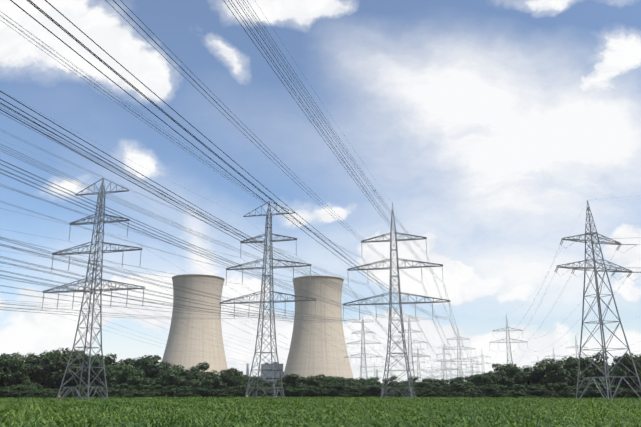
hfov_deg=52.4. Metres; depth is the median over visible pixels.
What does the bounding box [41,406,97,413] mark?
maize
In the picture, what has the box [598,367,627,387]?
tree
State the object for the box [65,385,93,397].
shrub
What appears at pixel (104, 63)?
conductors
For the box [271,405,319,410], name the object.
maize
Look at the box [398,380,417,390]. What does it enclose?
tree
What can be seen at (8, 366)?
tree
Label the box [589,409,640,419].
maize
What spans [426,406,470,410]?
maize
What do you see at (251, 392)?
shrub
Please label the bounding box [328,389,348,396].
shrub
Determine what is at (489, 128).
sky
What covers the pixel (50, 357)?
tree
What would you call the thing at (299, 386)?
shrub
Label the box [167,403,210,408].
maize
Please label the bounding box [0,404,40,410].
maize
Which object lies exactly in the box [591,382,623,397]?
shrub
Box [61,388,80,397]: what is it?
shrub
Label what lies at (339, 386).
shrub
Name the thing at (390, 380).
tree
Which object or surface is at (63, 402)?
maize
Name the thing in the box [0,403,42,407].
maize
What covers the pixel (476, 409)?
maize
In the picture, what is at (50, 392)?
shrub
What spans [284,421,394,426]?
maize
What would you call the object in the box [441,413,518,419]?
maize
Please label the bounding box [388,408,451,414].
maize
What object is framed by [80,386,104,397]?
shrub
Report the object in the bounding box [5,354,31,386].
tree
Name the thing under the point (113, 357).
tree
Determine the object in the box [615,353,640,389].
tree
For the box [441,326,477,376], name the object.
line pylon
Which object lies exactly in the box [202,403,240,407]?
maize
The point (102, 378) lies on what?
tree
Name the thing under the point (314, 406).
maize
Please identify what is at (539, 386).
shrub
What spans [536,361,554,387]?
tree
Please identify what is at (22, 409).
maize
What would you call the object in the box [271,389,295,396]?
shrub
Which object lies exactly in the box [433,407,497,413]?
maize
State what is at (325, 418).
maize
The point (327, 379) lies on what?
tree
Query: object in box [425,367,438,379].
pylon
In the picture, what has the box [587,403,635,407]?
maize
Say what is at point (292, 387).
shrub
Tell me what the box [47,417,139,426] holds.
maize
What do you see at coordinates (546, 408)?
maize
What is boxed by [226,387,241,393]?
shrub
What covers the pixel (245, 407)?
maize
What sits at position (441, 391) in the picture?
shrub
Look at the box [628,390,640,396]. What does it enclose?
shrub
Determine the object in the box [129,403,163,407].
maize
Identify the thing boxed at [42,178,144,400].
line pylon
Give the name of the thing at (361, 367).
line pylon
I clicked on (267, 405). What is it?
maize
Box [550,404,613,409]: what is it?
maize
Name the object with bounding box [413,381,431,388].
tree
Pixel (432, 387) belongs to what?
shrub
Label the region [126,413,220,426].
maize
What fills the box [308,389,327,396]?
shrub
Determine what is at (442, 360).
line pylon
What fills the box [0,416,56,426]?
maize
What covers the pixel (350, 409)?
maize
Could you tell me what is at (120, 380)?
tree
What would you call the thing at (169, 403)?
maize
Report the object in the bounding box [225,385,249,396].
shrub
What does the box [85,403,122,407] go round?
maize
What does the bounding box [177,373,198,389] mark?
tree
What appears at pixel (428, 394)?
shrub
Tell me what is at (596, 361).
tree
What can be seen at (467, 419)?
maize
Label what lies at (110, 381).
tree
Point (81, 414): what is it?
maize
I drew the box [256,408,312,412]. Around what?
maize
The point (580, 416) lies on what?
maize
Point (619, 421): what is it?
maize
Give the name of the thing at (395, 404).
maize
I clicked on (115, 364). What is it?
tree
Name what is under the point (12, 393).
shrub
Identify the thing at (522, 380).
tree
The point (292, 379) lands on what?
tree
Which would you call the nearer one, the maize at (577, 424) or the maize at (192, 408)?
the maize at (577, 424)
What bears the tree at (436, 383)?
on the ground
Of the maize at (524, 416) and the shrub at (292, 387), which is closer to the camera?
the maize at (524, 416)
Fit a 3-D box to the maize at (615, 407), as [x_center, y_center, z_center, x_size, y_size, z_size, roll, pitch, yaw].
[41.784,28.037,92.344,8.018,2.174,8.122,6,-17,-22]
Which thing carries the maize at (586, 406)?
on the ground
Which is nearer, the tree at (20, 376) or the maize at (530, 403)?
the maize at (530, 403)
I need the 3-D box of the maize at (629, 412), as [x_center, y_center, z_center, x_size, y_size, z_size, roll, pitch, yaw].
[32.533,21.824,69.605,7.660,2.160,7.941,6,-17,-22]
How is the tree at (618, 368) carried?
on the ground
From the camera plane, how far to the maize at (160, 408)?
90.64 m
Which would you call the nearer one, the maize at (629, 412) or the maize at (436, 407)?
the maize at (629, 412)
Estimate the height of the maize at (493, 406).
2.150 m
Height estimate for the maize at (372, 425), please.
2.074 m
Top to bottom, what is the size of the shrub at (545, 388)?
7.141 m
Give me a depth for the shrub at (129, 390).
238.06 m
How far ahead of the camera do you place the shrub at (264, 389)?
245.28 m
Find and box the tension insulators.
[555,239,640,276]
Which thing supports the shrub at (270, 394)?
on the ground
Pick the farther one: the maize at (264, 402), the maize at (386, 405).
the maize at (264, 402)
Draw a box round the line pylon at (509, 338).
[489,315,527,372]
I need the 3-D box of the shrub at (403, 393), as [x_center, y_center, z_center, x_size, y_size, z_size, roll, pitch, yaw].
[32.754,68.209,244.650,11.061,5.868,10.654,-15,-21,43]
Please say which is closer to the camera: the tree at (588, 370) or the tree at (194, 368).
the tree at (588, 370)
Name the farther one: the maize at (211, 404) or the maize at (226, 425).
the maize at (211, 404)
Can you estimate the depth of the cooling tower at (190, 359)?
797.34 m
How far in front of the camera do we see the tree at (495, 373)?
273.01 m
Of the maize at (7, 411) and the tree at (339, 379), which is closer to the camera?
the maize at (7, 411)
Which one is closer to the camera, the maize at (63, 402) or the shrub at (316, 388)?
the maize at (63, 402)
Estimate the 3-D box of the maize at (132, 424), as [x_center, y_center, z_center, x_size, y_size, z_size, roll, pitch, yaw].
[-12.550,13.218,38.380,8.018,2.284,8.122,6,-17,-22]
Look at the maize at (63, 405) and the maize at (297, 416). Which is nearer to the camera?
the maize at (297, 416)
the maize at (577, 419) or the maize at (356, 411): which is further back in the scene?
the maize at (356, 411)
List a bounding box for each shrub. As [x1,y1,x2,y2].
[0,386,21,397]
[4,384,37,396]
[7,387,34,397]
[16,390,38,397]
[28,389,50,397]
[38,388,58,396]
[43,389,67,397]
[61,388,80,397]
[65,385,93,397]
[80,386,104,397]
[89,385,112,397]
[95,388,118,394]
[100,387,122,397]
[111,389,134,397]
[112,383,137,394]
[121,385,149,396]
[130,384,153,397]
[135,390,155,396]
[144,391,160,397]
[146,384,164,395]
[152,388,170,396]
[161,386,176,393]
[162,385,191,397]
[173,388,192,396]
[179,386,206,396]
[192,388,211,396]
[193,385,218,395]
[215,389,229,396]
[216,392,233,397]
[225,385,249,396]
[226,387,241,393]
[231,385,245,396]
[242,388,263,397]
[248,384,269,396]
[258,392,272,397]
[259,388,278,395]
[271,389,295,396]
[275,387,291,396]
[283,385,297,393]
[289,388,310,396]
[293,385,309,396]
[302,385,323,396]
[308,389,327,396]
[316,389,335,396]
[318,383,347,396]
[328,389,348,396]
[340,388,360,396]
[343,392,359,396]
[349,385,366,396]
[354,385,372,394]
[361,390,383,396]
[365,385,388,395]
[375,384,393,392]
[378,390,399,396]
[385,384,406,396]
[394,388,421,396]
[415,390,424,396]
[418,385,442,396]
[419,389,441,396]
[433,386,450,396]
[440,382,479,397]
[442,384,456,392]
[456,386,474,397]
[470,390,495,397]
[473,383,502,396]
[475,385,502,396]
[491,385,523,397]
[505,384,532,397]
[518,386,541,397]
[527,384,545,394]
[538,383,551,393]
[538,383,574,397]
[539,383,571,396]
[551,383,575,397]
[563,384,590,398]
[572,383,605,397]
[573,382,616,397]
[578,394,596,397]
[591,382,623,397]
[612,389,637,397]
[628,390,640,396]
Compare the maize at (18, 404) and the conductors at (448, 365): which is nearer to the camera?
the maize at (18, 404)
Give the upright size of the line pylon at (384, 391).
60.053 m
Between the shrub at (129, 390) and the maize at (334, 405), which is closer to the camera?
the maize at (334, 405)
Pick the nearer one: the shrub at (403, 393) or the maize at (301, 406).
the maize at (301, 406)
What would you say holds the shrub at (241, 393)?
on the ground
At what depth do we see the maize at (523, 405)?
100.47 m
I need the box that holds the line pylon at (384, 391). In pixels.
[343,203,450,397]
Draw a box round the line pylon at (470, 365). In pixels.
[461,352,483,373]
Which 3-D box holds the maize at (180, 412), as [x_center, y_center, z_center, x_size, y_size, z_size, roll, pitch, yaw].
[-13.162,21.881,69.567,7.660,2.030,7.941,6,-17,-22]
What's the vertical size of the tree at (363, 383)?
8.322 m
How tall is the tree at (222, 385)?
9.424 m
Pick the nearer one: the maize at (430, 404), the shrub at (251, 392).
the maize at (430, 404)
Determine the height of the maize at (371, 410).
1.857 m
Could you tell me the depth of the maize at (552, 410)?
80.35 m
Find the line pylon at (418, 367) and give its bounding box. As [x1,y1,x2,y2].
[410,346,430,381]
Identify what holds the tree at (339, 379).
on the ground
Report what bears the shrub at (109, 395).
on the ground
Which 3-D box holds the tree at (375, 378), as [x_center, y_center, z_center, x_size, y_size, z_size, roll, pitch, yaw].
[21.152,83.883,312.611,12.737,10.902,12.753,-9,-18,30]
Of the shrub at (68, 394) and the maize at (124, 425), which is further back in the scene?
the shrub at (68, 394)
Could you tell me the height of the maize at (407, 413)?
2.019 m
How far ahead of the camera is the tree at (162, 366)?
257.39 m
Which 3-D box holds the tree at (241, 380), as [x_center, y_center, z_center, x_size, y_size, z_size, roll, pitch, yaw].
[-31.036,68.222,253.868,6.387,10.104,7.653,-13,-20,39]
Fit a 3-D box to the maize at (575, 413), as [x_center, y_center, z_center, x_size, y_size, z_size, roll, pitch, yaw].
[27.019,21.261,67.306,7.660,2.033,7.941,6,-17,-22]
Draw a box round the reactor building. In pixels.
[261,362,283,381]
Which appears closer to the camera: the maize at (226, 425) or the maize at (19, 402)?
the maize at (226, 425)
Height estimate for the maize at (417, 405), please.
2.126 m
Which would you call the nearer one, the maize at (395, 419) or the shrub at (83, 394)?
the maize at (395, 419)
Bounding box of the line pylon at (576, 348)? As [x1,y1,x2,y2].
[564,336,591,357]
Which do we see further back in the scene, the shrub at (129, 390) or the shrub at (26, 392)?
the shrub at (129, 390)
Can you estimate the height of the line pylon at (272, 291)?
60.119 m
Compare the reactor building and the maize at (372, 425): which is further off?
the reactor building
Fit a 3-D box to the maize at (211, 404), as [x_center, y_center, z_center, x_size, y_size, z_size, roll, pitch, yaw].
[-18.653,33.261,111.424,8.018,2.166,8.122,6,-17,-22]
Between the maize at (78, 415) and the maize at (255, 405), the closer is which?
the maize at (78, 415)
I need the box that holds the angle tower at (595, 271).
[557,200,640,400]
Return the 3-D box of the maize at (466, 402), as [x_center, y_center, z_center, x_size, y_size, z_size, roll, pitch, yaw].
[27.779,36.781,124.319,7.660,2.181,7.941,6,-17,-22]
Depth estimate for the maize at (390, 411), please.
79.05 m
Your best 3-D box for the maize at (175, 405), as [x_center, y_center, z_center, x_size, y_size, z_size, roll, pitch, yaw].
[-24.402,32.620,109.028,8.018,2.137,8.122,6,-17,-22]
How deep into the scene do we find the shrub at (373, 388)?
244.47 m
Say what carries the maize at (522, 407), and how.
on the ground
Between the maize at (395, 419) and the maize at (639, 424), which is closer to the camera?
the maize at (639, 424)
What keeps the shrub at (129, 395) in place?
on the ground
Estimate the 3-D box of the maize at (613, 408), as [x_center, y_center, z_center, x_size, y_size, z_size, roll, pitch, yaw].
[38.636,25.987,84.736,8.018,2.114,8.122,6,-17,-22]
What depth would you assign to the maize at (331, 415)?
63.08 m
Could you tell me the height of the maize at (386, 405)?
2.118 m
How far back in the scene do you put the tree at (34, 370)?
242.85 m
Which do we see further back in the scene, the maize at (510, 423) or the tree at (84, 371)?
the tree at (84, 371)
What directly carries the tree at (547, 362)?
on the ground
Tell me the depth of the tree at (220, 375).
264.75 m
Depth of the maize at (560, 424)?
38.51 m
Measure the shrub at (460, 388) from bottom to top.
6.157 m
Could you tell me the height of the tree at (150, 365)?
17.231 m
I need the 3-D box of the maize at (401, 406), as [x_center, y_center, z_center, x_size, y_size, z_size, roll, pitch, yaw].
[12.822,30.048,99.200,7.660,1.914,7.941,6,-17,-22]
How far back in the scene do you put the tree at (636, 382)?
231.03 m
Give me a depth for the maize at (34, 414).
62.26 m
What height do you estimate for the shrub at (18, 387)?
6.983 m
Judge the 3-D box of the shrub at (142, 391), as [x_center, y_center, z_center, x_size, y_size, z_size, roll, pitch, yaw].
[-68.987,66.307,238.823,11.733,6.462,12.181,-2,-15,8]
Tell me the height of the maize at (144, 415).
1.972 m
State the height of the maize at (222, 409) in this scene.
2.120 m
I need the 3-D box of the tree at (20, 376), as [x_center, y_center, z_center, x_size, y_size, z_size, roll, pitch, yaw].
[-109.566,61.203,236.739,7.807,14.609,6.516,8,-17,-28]
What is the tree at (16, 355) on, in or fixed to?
on the ground
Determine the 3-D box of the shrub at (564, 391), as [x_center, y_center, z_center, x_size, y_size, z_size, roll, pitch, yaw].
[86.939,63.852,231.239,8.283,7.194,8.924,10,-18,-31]
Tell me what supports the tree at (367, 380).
on the ground
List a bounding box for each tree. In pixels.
[0,354,22,386]
[1,352,23,386]
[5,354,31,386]
[6,356,24,386]
[7,355,51,390]
[13,362,30,384]
[31,364,60,388]
[35,352,49,365]
[43,347,87,391]
[43,350,65,387]
[54,349,93,387]
[69,359,92,385]
[84,354,107,385]
[86,357,116,385]
[91,368,126,389]
[102,353,134,375]
[103,356,124,369]
[114,363,144,389]
[114,369,130,384]
[120,354,160,367]
[127,371,156,390]
[131,357,168,387]
[147,363,163,389]
[157,367,186,394]
[160,361,183,377]
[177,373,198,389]
[180,362,218,387]
[190,362,207,376]
[196,374,221,394]
[209,377,229,388]
[219,372,227,382]
[222,368,242,391]
[230,375,249,385]
[245,376,260,385]
[260,379,272,388]
[270,381,283,389]
[277,373,308,388]
[305,379,317,386]
[306,374,329,387]
[318,376,337,389]
[328,376,357,383]
[335,377,346,385]
[355,377,379,383]
[355,380,370,386]
[357,378,376,384]
[382,375,399,388]
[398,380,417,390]
[409,376,429,381]
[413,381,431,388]
[417,378,445,386]
[434,376,465,385]
[464,374,499,386]
[485,372,506,389]
[492,363,525,389]
[493,362,530,381]
[493,371,517,389]
[511,373,530,389]
[517,365,542,384]
[521,363,557,390]
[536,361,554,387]
[540,358,554,363]
[550,357,594,387]
[553,360,567,370]
[556,356,578,362]
[567,357,606,387]
[568,357,589,376]
[580,351,624,387]
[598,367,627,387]
[608,356,634,388]
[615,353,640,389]
[631,362,640,388]
[631,376,640,387]
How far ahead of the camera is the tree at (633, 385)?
235.45 m
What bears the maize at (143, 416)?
on the ground
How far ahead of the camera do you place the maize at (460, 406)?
95.26 m
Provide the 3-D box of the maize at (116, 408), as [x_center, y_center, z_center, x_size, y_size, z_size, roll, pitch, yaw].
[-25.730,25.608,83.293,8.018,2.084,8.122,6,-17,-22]
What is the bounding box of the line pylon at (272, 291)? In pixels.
[219,201,316,399]
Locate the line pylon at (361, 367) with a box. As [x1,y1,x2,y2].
[344,317,382,377]
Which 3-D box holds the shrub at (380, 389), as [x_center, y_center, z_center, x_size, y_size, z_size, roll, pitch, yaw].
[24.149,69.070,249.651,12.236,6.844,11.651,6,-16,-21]
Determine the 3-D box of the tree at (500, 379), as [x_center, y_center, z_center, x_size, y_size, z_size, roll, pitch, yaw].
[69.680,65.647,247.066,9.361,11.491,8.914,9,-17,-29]
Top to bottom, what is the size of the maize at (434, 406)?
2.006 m
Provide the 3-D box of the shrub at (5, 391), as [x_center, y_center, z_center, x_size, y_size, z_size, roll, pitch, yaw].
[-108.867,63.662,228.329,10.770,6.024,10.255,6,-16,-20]
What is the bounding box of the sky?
[0,0,640,383]
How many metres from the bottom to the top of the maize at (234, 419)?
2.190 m
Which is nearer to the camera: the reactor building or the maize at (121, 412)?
the maize at (121, 412)
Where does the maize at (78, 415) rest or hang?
on the ground
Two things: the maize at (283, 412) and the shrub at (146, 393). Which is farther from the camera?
the shrub at (146, 393)
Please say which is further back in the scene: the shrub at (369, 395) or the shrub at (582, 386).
the shrub at (369, 395)
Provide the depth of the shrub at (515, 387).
234.96 m
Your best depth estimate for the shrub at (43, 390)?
229.01 m
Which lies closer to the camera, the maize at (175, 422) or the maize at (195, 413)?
the maize at (175, 422)
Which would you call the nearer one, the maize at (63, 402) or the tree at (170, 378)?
the maize at (63, 402)
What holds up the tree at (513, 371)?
on the ground
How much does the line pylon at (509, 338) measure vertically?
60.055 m
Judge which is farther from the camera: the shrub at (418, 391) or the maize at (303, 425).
the shrub at (418, 391)
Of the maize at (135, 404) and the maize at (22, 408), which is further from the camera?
the maize at (135, 404)
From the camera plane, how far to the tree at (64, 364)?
247.67 m
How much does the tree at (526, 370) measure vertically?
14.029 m
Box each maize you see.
[0,401,37,405]
[0,401,40,405]
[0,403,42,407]
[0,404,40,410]
[0,408,47,420]
[0,413,56,424]
[0,414,54,426]
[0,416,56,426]
[0,422,61,426]
[1,404,41,408]
[1,405,46,411]
[1,405,47,413]
[1,407,45,417]
[39,403,83,408]
[40,400,75,404]
[40,403,90,409]
[41,403,85,407]
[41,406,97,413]
[42,405,96,411]
[44,411,122,420]
[44,418,146,426]
[45,408,111,419]
[46,407,109,417]
[46,414,125,425]
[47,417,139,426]
[50,418,173,426]
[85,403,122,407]
[87,405,140,411]
[88,403,131,408]
[94,405,135,409]
[98,405,155,412]
[101,409,159,415]
[108,409,174,416]
[111,412,176,419]
[118,402,153,406]
[121,412,202,421]
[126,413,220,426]
[128,404,170,408]
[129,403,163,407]
[137,406,184,409]
[140,415,243,426]
[147,407,200,412]
[153,401,187,405]
[156,407,215,414]
[158,421,257,426]
[160,402,191,406]
[166,409,230,416]
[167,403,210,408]
[170,403,199,407]
[177,410,246,418]
[177,420,283,426]
[180,404,221,409]
[186,405,235,410]
[186,410,266,421]
[192,402,231,405]
[199,406,247,411]
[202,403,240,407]
[202,411,295,425]
[209,409,266,414]
[219,404,265,408]
[221,408,282,414]
[226,402,263,405]
[227,415,319,426]
[235,409,306,417]
[240,406,290,411]
[242,403,274,406]
[244,417,351,426]
[248,401,281,404]
[248,404,284,407]
[250,410,326,420]
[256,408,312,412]
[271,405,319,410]
[272,409,330,415]
[272,413,355,425]
[281,402,322,407]
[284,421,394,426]
[288,406,339,410]
[288,409,358,417]
[291,404,336,408]
[300,416,394,426]
[304,408,355,413]
[312,404,355,409]
[316,408,382,413]
[317,403,353,407]
[317,411,385,418]
[324,405,372,411]
[328,418,439,426]
[335,411,416,422]
[342,407,395,411]
[343,404,387,409]
[345,409,401,415]
[359,421,471,426]
[361,408,421,413]
[362,409,439,417]
[363,401,401,405]
[363,405,413,411]
[364,402,406,408]
[365,414,462,424]
[381,403,415,406]
[383,404,426,409]
[387,407,435,411]
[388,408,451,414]
[390,411,470,420]
[396,403,439,406]
[400,405,449,409]
[400,416,503,426]
[406,407,464,413]
[411,402,446,405]
[415,404,459,407]
[417,409,490,417]
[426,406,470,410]
[428,415,516,423]
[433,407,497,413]
[440,405,484,409]
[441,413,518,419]
[442,416,570,426]
[447,406,506,412]
[448,401,486,404]
[462,405,513,409]
[464,411,528,416]
[466,414,575,426]
[471,403,519,407]
[474,407,540,413]
[486,411,569,423]
[487,407,536,412]
[494,405,544,409]
[495,400,534,402]
[500,410,575,418]
[502,422,632,426]
[503,403,551,407]
[508,408,573,415]
[510,402,550,406]
[514,401,552,404]
[516,407,577,412]
[517,415,631,426]
[524,405,574,410]
[525,415,628,424]
[526,403,580,408]
[537,411,626,420]
[539,402,582,405]
[544,410,619,416]
[549,408,613,414]
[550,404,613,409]
[553,406,608,412]
[559,404,607,408]
[578,419,640,426]
[579,415,640,426]
[582,406,640,412]
[582,413,640,423]
[586,408,640,415]
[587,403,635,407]
[588,405,639,409]
[589,405,639,410]
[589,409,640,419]
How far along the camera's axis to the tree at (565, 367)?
251.10 m
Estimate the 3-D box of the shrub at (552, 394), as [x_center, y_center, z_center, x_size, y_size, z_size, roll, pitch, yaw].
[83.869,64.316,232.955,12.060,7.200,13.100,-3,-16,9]
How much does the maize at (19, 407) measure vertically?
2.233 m
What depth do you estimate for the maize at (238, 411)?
76.72 m
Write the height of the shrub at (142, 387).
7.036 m
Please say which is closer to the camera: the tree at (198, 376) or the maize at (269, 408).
the maize at (269, 408)
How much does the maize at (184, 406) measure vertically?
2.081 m
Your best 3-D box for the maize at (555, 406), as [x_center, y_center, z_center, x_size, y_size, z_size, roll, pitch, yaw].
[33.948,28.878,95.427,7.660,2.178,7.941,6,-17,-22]
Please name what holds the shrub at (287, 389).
on the ground
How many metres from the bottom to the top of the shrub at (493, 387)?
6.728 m
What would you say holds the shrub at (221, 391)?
on the ground
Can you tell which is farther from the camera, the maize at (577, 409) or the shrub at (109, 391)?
the shrub at (109, 391)
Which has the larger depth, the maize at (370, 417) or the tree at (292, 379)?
the tree at (292, 379)
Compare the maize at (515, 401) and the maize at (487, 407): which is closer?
the maize at (487, 407)
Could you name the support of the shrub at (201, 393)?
on the ground
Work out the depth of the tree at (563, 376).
240.60 m
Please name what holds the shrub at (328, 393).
on the ground
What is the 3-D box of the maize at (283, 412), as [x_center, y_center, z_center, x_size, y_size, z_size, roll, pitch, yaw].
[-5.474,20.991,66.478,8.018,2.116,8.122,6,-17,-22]
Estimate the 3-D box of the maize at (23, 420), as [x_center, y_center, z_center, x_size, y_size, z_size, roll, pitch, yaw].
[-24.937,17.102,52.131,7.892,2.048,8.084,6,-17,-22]
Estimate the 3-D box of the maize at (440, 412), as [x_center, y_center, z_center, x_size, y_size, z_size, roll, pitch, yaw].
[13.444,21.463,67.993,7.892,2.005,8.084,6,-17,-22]
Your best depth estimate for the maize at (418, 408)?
86.15 m
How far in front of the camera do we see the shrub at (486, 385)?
240.15 m
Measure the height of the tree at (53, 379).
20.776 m
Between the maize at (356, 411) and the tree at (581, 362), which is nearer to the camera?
the maize at (356, 411)
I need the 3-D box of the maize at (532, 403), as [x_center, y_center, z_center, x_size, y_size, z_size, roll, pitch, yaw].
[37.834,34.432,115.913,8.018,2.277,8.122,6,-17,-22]
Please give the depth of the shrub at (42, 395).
224.72 m
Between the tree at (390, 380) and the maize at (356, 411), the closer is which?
the maize at (356, 411)
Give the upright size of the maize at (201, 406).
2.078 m
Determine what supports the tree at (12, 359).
on the ground
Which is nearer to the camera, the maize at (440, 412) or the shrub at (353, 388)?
the maize at (440, 412)
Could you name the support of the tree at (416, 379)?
on the ground
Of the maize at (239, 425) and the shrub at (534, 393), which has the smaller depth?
the maize at (239, 425)
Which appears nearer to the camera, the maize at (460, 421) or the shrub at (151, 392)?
the maize at (460, 421)
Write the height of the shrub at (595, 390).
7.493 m
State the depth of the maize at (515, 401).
129.29 m
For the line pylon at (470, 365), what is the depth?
908.48 m
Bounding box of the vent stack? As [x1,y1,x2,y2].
[246,364,248,375]
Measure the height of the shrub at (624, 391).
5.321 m
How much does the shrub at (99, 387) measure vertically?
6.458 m
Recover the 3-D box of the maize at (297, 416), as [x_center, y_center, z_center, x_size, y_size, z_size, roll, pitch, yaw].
[-3.107,19.542,61.158,8.018,2.104,8.122,6,-17,-22]
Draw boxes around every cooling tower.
[162,274,227,374]
[283,275,353,379]
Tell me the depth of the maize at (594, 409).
77.94 m
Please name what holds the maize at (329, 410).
on the ground
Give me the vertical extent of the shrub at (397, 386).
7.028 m
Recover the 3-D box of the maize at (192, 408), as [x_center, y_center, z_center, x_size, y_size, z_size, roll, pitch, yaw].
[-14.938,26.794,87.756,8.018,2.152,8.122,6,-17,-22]
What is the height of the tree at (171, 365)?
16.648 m
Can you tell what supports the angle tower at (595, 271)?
on the ground
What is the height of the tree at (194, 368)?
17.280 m
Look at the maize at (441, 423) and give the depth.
41.23 m
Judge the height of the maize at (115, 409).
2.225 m
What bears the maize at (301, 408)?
on the ground
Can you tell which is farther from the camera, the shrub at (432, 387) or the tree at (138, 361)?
the tree at (138, 361)
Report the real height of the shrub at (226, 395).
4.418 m
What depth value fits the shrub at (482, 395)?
237.48 m
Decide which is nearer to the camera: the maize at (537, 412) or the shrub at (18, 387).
the maize at (537, 412)
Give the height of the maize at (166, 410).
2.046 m
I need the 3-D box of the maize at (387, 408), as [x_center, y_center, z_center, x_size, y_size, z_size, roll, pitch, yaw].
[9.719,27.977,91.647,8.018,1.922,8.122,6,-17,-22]
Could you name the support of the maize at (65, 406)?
on the ground
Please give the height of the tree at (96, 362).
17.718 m
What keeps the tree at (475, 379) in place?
on the ground
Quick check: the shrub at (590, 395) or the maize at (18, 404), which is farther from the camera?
the shrub at (590, 395)
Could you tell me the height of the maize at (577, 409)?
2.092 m
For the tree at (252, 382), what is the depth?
266.77 m
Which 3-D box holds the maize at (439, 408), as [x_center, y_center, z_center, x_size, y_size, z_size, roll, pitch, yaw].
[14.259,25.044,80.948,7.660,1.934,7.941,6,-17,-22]
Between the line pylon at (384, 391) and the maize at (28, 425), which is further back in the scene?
the line pylon at (384, 391)
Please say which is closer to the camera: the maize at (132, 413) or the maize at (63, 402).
the maize at (132, 413)
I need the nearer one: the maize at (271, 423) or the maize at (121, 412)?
the maize at (271, 423)
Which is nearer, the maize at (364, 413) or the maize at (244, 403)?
the maize at (364, 413)
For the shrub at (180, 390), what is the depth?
243.44 m
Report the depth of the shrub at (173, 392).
240.34 m
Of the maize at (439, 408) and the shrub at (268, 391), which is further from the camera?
the shrub at (268, 391)
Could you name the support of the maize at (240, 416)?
on the ground
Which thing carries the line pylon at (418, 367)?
on the ground
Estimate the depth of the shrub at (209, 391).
243.23 m
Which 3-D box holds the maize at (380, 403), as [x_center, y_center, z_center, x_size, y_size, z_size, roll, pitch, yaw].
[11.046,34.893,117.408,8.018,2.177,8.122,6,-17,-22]
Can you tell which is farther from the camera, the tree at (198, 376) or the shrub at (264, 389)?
the tree at (198, 376)
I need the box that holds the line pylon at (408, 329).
[392,316,429,381]
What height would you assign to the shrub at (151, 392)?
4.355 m
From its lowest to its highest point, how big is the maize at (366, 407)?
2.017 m
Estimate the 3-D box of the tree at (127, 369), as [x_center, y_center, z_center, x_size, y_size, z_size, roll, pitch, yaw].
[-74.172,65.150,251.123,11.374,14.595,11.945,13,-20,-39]
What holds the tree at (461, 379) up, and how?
on the ground
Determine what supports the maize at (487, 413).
on the ground
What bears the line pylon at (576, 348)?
on the ground
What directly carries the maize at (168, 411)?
on the ground
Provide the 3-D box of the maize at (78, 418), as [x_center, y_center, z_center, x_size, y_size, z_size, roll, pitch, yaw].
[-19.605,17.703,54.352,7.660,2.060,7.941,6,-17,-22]
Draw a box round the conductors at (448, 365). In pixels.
[348,317,640,379]
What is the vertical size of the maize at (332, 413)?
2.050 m
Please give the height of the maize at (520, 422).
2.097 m
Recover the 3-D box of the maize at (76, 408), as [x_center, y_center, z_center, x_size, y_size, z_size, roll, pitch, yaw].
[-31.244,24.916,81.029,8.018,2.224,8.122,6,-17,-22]
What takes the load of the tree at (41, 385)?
on the ground
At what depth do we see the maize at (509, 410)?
78.19 m
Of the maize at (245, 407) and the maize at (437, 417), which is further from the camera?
the maize at (245, 407)
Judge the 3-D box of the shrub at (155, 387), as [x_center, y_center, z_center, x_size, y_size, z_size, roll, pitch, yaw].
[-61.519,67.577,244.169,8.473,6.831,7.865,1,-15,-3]
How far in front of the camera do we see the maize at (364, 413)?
70.91 m
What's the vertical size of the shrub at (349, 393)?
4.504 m
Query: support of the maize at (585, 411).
on the ground
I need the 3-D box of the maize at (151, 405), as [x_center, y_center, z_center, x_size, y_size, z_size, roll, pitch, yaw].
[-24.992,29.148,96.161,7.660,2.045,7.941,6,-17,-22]
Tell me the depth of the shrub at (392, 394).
242.40 m
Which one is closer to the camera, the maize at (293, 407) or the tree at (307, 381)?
the maize at (293, 407)
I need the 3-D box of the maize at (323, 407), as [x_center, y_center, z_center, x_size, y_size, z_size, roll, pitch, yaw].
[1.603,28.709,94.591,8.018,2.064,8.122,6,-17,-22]
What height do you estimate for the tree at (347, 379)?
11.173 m
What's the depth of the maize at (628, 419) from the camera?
55.27 m
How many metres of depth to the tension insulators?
192.97 m
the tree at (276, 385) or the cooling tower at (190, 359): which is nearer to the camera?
the tree at (276, 385)
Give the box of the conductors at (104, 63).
[0,0,640,376]
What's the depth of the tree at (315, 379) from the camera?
258.08 m
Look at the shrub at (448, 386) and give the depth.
245.49 m
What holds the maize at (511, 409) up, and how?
on the ground
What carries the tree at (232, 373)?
on the ground
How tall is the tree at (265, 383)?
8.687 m
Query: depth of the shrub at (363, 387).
247.41 m
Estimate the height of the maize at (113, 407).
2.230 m
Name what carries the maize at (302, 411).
on the ground
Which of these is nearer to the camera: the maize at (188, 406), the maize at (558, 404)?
the maize at (188, 406)
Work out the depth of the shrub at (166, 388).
242.16 m
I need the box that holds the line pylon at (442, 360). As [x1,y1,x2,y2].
[433,345,456,383]
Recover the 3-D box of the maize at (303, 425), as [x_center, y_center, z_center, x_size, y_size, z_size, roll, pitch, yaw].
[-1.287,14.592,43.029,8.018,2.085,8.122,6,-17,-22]
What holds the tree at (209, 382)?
on the ground
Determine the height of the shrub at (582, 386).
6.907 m
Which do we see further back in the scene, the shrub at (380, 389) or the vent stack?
the vent stack
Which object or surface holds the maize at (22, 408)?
on the ground
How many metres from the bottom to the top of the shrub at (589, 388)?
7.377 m
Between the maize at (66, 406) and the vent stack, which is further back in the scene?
the vent stack
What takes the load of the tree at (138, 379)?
on the ground
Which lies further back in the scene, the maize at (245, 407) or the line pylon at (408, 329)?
the line pylon at (408, 329)
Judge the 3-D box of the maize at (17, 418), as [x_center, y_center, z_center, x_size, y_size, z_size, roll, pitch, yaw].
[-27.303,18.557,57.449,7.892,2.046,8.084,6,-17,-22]
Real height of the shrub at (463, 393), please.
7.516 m
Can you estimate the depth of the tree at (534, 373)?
249.45 m
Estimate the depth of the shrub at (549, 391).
230.77 m

